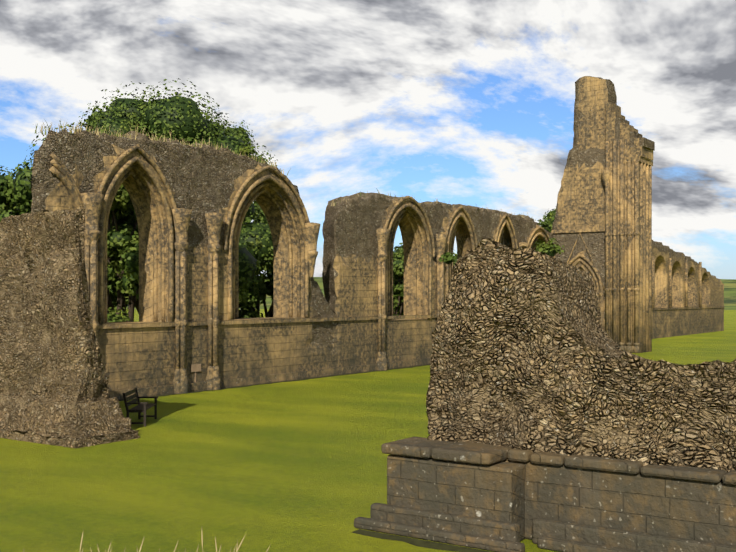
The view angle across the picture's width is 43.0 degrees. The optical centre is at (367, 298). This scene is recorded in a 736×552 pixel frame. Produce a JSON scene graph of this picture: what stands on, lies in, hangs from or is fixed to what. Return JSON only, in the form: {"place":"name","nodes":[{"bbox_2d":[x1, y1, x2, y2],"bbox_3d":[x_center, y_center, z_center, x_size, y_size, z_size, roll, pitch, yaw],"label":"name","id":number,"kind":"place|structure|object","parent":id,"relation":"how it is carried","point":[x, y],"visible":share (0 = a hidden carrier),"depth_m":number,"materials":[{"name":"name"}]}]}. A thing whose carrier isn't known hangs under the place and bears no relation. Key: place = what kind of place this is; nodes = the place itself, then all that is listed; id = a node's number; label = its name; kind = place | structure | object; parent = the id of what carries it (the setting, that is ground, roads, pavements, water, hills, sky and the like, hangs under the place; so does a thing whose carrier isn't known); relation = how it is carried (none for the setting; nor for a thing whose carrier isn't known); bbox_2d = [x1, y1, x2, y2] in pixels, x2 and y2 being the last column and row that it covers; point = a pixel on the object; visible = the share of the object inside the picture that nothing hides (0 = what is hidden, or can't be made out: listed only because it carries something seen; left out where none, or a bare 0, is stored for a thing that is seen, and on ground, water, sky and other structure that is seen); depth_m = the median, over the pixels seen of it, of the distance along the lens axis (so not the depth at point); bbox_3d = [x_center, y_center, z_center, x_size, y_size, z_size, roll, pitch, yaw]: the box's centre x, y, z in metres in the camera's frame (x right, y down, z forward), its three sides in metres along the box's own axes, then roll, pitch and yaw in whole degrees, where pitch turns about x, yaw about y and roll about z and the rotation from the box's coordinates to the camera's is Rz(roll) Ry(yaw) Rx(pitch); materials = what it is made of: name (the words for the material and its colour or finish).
{"place":"outdoors","nodes":[
{"label":"outdoors","id":0,"kind":"place"},
{"bbox_2d":[0,470,557,551],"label":"bank grass","id":1,"kind":"structure","parent":0,"point":[164,510],"depth_m":14.56,"materials":[{"name":"green plant"}]},
{"bbox_2d":[23,530,270,551],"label":"dry grass stalks","id":2,"kind":"object","parent":1,"relation":"on","point":[237,548],"visible":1,"depth_m":7.32,"materials":[{"name":"beige plant"}]},
{"bbox_2d":[352,529,489,551],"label":"ruin soil","id":3,"kind":"structure","parent":1,"relation":"on","point":[428,544],"depth_m":13.17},
{"bbox_2d":[354,437,735,551],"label":"plinth","id":4,"kind":"structure","parent":1,"relation":"on","point":[487,497],"depth_m":12.95,"materials":[{"name":"stone"}]},
{"bbox_2d":[426,238,735,472],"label":"ruin","id":5,"kind":"object","parent":4,"relation":"on","point":[528,353],"visible":0.92,"depth_m":13.44,"materials":[{"name":"stone"}]},
{"bbox_2d":[439,252,456,263],"bbox_3d":[1.254,-0.627,14.536,0.301,0.203,0.292,0,0,34],"label":"ruin weed","id":6,"kind":"object","parent":5,"relation":"attached to","point":[448,257],"visible":0.98,"depth_m":14.47,"materials":[{"name":"green plant"}]},
{"bbox_2d":[533,238,564,256],"bbox_3d":[2.629,-0.734,13.631,0.491,0.333,0.442,0,0,34],"label":"ruin weed","id":7,"kind":"object","parent":5,"relation":"on","point":[551,249],"visible":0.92,"depth_m":13.57,"materials":[{"name":"green plant"}]},
{"bbox_2d":[0,309,735,502],"bbox_3d":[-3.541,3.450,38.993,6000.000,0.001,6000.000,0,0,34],"label":"ground","id":8,"kind":"structure","parent":0,"point":[329,435],"depth_m":23.32,"materials":[{"name":"green plant"}]},
{"bbox_2d":[0,159,32,220],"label":"tree","id":9,"kind":"object","parent":8,"relation":"on","point":[16,190],"visible":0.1,"depth_m":37.53,"materials":[{"name":"green plant"}]},
{"bbox_2d":[0,394,139,448],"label":"pier footing","id":10,"kind":"object","parent":8,"relation":"on","point":[64,424],"visible":0.9,"depth_m":22.36,"materials":[{"name":"stone"}]},
{"bbox_2d":[0,208,108,403],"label":"rubble pier","id":11,"kind":"structure","parent":10,"relation":"on","point":[49,347],"depth_m":22.74,"materials":[{"name":"stone"}]},
{"bbox_2d":[107,184,138,321],"bbox_3d":[-10.455,-1.216,40.006,6.709,9.568,6.754,0,0,34],"label":"tree","id":12,"kind":"object","parent":8,"relation":"on","point":[123,254],"visible":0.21,"depth_m":38.92,"materials":[{"name":"green plant"}]},
{"bbox_2d":[0,78,272,313],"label":"oak tree","id":13,"kind":"object","parent":8,"relation":"on","point":[179,117],"visible":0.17,"depth_m":44.46,"materials":[{"name":"green plant"}]},
{"bbox_2d":[122,388,157,425],"bbox_3d":[-6.302,3.000,25.925,0.670,0.900,1.570,0,0,-2],"label":"bench","id":14,"kind":"object","parent":8,"relation":"on","point":[141,407],"visible":0.98,"depth_m":25.67,"materials":[{"name":"brown wood"}]},
{"bbox_2d":[191,364,200,381],"bbox_3d":[-6.422,2.950,34.772,0.075,1.000,0.520,0,0,34],"label":"sign post","id":15,"kind":"object","parent":8,"relation":"on","point":[195,368],"visible":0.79,"depth_m":34.76,"materials":[{"name":"beige wood"}]},
{"bbox_2d":[199,108,279,224],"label":"oak tree","id":16,"kind":"object","parent":8,"relation":"on","point":[245,131],"visible":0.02,"depth_m":53.84,"materials":[{"name":"green plant"}]},
{"bbox_2d":[239,267,272,317],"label":"tree","id":17,"kind":"object","parent":8,"relation":"on","point":[250,311],"visible":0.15,"depth_m":50.69,"materials":[{"name":"green plant"}]},
{"bbox_2d":[118,364,429,400],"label":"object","id":18,"kind":"structure","parent":8,"relation":"on","point":[284,381],"depth_m":38.65,"materials":[{"name":"green plant"}]},
{"bbox_2d":[31,129,554,399],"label":"wall","id":19,"kind":"structure","parent":8,"relation":"on","point":[191,204],"depth_m":36.69,"materials":[{"name":"stone"}]},
{"bbox_2d":[35,119,288,174],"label":"grass","id":20,"kind":"structure","parent":19,"relation":"on","point":[97,131],"depth_m":32.59,"materials":[{"name":"beige plant"}]},
{"bbox_2d":[239,144,256,155],"bbox_3d":[-4.889,-6.028,37.910,0.689,0.522,0.755,0,0,34],"label":"wall shrub","id":21,"kind":"object","parent":19,"relation":"on","point":[246,149],"visible":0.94,"depth_m":37.77,"materials":[{"name":"green plant"}]},
{"bbox_2d":[331,188,543,228],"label":"grass","id":22,"kind":"structure","parent":19,"relation":"on","point":[425,202],"depth_m":48.94,"materials":[{"name":"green plant"}]},
{"bbox_2d":[538,218,551,227],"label":"wall shrub","id":23,"kind":"object","parent":19,"relation":"on","point":[545,223],"visible":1,"depth_m":62.01,"materials":[{"name":"green plant"}]},
{"bbox_2d":[393,243,403,315],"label":"tree","id":24,"kind":"object","parent":8,"relation":"on","point":[398,276],"visible":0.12,"depth_m":62.43,"materials":[{"name":"green plant"}]},
{"bbox_2d":[393,245,455,315],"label":"tree","id":25,"kind":"object","parent":8,"relation":"on","point":[403,304],"visible":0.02,"depth_m":67.24,"materials":[{"name":"green plant"}]},
{"bbox_2d":[537,209,555,224],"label":"tree","id":26,"kind":"object","parent":8,"relation":"on","point":[554,210],"depth_m":123.66,"materials":[{"name":"green plant"}]},
{"bbox_2d":[543,211,555,232],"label":"tree","id":27,"kind":"object","parent":8,"relation":"on","point":[549,227],"visible":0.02,"depth_m":107.99,"materials":[{"name":"green plant"}]},
{"bbox_2d":[551,76,616,329],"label":"transept wall","id":28,"kind":"structure","parent":8,"relation":"on","point":[578,228],"depth_m":61.03,"materials":[{"name":"stone"}]},
{"bbox_2d":[0,0,735,279],"label":"sky","id":29,"kind":"structure","parent":0,"point":[464,102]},
{"bbox_2d":[116,277,735,309],"bbox_3d":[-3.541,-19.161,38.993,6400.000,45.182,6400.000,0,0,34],"label":"distant hills","id":30,"kind":"structure","parent":0,"point":[729,294],"depth_m":522.92,"materials":[{"name":"green plant"}]},
{"bbox_2d":[601,102,654,352],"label":"crossing pier","id":31,"kind":"structure","parent":0,"point":[626,174],"depth_m":59.44,"materials":[{"name":"stone"}]},
{"bbox_2d":[652,240,724,338],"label":"choir wall","id":32,"kind":"structure","parent":0,"point":[687,295],"depth_m":87.00,"materials":[{"name":"stone"}]}
]}

